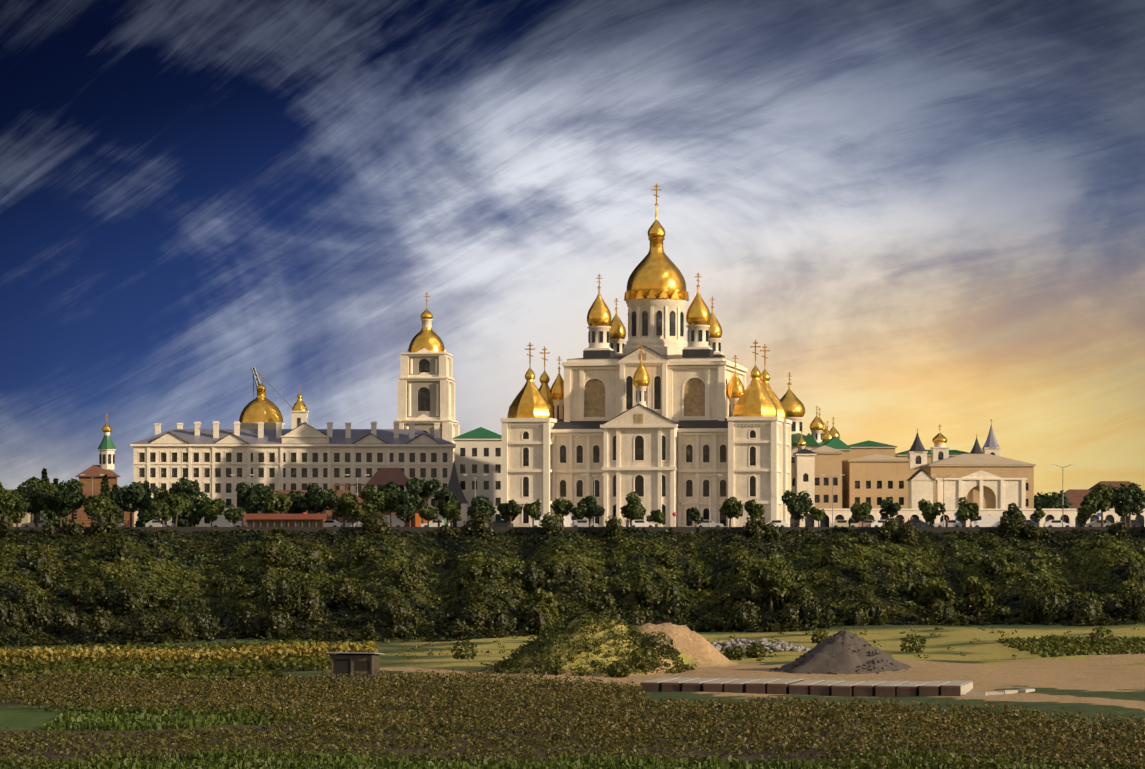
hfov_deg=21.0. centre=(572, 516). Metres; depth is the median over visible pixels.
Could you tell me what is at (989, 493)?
building
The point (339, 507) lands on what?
edge tree
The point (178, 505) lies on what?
edge tree
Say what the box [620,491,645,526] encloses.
edge tree
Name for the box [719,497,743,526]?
edge tree
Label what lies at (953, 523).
car
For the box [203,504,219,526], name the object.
edge tree
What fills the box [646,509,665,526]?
edge tree
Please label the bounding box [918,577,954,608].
tree
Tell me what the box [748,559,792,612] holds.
tree
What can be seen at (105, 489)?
spruce
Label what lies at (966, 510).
edge tree
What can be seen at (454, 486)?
dark chapel
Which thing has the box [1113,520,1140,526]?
car
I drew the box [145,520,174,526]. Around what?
car
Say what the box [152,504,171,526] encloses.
edge tree
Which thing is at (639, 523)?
car
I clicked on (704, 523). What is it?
car
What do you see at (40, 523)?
car
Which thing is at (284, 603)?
slope vegetation
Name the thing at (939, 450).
domed tower
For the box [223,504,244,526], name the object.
edge tree
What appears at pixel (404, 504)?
edge tree
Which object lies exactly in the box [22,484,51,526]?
tree
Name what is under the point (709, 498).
lamp
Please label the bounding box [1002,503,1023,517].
edge tree
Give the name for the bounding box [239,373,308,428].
domes
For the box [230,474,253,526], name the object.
lamp
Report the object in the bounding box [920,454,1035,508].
building
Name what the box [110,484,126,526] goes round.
spruce
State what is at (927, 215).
sky
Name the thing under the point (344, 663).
shed
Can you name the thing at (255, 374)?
crane
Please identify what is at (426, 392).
bell tower
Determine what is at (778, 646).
rubble pile
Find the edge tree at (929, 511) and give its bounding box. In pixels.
[918,498,945,526]
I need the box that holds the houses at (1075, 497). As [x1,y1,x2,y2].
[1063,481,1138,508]
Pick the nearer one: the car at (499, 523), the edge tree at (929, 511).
the edge tree at (929, 511)
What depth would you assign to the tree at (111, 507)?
466.50 m
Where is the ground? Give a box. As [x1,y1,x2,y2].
[0,532,1144,768]
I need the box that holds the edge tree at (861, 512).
[850,501,871,526]
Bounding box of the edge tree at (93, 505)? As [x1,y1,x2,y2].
[84,495,106,515]
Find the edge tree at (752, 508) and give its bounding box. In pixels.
[744,499,765,521]
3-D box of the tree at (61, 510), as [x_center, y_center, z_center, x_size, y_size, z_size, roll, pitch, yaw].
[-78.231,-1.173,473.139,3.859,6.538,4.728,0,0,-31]
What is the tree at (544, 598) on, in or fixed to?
on the ground
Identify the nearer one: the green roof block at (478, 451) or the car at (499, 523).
the car at (499, 523)
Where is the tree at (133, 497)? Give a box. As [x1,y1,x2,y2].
[114,481,150,526]
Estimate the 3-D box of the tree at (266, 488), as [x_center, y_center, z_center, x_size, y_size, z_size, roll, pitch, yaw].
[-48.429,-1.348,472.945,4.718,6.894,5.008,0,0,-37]
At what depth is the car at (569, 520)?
476.93 m
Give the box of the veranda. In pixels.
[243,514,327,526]
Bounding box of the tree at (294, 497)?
[286,490,306,513]
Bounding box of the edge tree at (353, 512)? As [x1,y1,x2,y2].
[344,500,361,526]
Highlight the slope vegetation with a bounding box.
[0,508,1144,646]
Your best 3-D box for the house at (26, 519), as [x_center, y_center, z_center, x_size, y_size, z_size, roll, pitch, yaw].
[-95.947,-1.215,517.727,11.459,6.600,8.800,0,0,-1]
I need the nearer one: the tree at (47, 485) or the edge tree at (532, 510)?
the edge tree at (532, 510)
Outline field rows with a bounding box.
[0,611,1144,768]
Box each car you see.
[21,520,47,526]
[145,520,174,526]
[210,515,245,526]
[324,520,340,526]
[341,520,362,526]
[383,515,404,526]
[420,520,449,526]
[490,520,513,526]
[529,515,563,526]
[564,515,576,526]
[571,520,598,526]
[627,520,654,526]
[697,520,723,526]
[766,520,787,526]
[830,520,858,526]
[856,520,873,526]
[870,520,886,526]
[900,520,926,526]
[932,520,961,526]
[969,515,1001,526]
[1043,520,1073,526]
[1085,520,1111,526]
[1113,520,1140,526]
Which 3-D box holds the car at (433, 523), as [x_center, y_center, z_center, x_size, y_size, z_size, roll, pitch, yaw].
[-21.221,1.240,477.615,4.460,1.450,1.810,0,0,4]
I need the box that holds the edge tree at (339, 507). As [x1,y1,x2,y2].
[332,492,357,526]
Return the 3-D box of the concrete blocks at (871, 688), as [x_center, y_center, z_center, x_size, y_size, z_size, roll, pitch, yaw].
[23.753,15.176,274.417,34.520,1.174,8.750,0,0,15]
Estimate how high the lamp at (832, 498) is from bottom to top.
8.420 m
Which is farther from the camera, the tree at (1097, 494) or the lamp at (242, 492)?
the lamp at (242, 492)
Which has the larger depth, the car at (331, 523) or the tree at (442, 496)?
the car at (331, 523)
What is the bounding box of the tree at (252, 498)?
[235,482,268,513]
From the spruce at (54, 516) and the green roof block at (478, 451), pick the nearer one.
the spruce at (54, 516)
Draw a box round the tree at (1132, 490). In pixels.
[1109,483,1144,526]
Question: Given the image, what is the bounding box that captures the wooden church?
[49,414,133,526]
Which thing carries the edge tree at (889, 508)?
on the ground
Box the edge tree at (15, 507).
[3,494,29,526]
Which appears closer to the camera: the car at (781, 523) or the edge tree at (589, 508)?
the edge tree at (589, 508)
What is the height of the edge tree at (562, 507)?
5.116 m
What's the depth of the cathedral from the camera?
487.96 m
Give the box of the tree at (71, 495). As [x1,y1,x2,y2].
[55,478,85,522]
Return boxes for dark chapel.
[440,452,468,526]
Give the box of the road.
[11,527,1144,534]
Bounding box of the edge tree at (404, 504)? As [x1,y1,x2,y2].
[390,490,422,526]
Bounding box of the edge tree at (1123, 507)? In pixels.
[1114,494,1133,526]
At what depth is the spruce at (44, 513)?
502.71 m
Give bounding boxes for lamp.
[80,474,104,518]
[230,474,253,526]
[345,474,363,526]
[582,474,605,526]
[702,475,716,526]
[825,475,839,526]
[936,475,950,526]
[1051,464,1074,526]
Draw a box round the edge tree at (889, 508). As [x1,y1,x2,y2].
[879,496,901,517]
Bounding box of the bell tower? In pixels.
[393,292,459,461]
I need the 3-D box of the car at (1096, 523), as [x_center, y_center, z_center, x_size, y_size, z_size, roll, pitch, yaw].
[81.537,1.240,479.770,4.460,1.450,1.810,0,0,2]
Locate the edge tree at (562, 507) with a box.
[550,497,573,526]
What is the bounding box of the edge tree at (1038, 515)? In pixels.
[1030,506,1045,526]
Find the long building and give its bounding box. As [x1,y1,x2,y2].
[130,421,455,526]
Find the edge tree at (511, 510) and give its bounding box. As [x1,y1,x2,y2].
[497,499,522,526]
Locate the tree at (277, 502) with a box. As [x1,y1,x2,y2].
[261,491,292,513]
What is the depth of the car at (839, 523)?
477.03 m
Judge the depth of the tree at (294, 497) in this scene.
472.96 m
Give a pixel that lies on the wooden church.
(106, 448)
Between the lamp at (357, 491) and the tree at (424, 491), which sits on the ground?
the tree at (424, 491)
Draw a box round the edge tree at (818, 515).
[809,506,825,526]
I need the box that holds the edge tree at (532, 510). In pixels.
[523,499,541,526]
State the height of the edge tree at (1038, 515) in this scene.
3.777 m
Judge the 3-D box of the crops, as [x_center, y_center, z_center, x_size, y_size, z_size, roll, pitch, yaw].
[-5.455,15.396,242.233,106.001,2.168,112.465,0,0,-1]
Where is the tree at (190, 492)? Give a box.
[169,477,208,526]
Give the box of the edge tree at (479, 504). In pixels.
[467,495,495,517]
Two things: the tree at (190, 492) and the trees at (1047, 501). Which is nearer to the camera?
the tree at (190, 492)
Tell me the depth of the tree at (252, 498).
466.41 m
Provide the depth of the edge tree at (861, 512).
464.51 m
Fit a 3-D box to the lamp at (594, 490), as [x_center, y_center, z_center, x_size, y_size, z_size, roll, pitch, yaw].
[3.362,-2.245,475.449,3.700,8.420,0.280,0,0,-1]
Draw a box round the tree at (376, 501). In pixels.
[361,484,390,513]
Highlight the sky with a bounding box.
[0,0,1144,495]
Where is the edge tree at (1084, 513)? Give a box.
[1076,505,1093,526]
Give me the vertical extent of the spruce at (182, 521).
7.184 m
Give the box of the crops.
[0,668,1144,768]
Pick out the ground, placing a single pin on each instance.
(1104, 684)
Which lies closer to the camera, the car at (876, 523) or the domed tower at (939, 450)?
the car at (876, 523)
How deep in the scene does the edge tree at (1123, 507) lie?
462.62 m
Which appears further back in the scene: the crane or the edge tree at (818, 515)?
the crane
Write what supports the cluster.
on the ground
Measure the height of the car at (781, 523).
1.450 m
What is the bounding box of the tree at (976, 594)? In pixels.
[962,576,993,621]
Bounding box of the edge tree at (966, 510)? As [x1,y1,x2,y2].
[956,497,979,526]
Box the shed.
[326,652,384,678]
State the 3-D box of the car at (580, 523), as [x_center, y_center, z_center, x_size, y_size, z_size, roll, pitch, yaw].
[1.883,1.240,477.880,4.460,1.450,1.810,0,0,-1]
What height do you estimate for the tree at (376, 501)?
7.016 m
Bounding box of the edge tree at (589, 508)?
[571,496,604,526]
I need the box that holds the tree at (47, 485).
[12,476,56,520]
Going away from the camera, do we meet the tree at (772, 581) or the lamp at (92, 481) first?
the tree at (772, 581)
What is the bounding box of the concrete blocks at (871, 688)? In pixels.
[640,677,1034,696]
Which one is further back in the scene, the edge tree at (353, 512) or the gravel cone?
the edge tree at (353, 512)
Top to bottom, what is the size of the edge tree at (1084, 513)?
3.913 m
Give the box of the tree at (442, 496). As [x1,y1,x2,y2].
[434,487,461,525]
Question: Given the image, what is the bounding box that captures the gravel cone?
[770,630,911,674]
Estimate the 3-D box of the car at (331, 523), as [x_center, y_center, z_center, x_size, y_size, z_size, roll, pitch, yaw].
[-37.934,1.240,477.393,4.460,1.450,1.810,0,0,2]
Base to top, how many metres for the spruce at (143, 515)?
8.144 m
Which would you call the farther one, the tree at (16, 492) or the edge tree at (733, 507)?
the tree at (16, 492)
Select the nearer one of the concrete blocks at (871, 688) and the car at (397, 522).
the concrete blocks at (871, 688)
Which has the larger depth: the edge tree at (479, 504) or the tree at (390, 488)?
the tree at (390, 488)
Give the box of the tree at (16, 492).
[2,489,23,515]
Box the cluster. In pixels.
[780,372,839,456]
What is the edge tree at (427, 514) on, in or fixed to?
on the ground
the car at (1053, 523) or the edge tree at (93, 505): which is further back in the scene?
the car at (1053, 523)
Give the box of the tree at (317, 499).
[297,483,338,513]
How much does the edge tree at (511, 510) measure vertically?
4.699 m
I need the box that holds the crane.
[251,367,291,406]
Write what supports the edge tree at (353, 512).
on the ground
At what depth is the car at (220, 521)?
475.73 m
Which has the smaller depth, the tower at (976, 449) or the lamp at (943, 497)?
the lamp at (943, 497)
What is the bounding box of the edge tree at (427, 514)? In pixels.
[418,506,437,526]
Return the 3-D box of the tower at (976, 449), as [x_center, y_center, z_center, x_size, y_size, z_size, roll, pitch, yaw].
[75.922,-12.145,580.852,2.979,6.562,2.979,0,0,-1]
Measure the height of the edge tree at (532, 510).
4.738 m
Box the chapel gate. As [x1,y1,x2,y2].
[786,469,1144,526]
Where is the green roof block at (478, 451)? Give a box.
[452,427,501,522]
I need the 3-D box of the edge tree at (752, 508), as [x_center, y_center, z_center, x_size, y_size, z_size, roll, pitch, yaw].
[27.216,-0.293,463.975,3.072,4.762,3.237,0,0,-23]
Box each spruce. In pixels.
[30,468,50,520]
[47,477,67,526]
[99,474,112,513]
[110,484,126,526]
[135,480,154,526]
[174,512,193,526]
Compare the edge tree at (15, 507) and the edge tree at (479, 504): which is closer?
the edge tree at (15, 507)
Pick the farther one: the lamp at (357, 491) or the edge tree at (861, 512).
the lamp at (357, 491)
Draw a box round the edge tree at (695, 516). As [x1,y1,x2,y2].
[689,506,703,526]
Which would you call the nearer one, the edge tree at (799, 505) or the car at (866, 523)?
the edge tree at (799, 505)
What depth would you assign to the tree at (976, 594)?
424.88 m
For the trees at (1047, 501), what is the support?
on the ground
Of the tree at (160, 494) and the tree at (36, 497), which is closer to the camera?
the tree at (36, 497)
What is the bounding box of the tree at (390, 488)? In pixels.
[378,481,407,526]
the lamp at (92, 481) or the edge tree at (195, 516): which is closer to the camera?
the edge tree at (195, 516)
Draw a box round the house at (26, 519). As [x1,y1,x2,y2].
[7,490,30,526]
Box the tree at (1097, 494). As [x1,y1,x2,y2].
[1080,483,1114,526]
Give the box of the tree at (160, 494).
[147,486,171,517]
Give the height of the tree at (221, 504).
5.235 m
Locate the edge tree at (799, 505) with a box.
[781,490,812,526]
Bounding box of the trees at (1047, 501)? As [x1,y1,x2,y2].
[1034,483,1144,508]
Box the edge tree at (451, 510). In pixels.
[443,501,461,526]
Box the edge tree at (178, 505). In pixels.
[164,493,190,526]
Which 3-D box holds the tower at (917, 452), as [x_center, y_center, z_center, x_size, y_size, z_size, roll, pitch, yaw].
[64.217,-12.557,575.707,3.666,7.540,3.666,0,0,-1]
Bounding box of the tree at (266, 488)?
[241,485,273,513]
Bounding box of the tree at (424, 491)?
[405,477,441,523]
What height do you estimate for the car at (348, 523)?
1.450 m
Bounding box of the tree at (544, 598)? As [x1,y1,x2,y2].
[515,587,559,626]
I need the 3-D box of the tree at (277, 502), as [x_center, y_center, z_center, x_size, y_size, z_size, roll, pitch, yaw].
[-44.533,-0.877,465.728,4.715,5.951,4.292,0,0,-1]
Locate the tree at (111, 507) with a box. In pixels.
[83,494,116,515]
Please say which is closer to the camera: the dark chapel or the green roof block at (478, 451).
the dark chapel
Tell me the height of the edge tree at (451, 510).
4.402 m
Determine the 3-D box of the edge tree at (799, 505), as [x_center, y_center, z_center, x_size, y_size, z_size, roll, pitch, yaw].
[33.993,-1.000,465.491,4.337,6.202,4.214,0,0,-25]
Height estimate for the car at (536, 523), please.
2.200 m
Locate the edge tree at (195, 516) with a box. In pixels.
[184,508,203,526]
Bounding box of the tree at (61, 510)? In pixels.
[46,489,71,526]
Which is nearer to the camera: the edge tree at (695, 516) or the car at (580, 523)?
the edge tree at (695, 516)
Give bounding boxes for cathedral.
[500,183,791,526]
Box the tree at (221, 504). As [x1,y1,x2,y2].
[197,497,226,521]
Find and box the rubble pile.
[710,638,810,651]
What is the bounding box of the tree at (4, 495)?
[0,482,11,513]
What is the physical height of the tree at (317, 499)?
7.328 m
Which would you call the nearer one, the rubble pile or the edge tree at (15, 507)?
the rubble pile

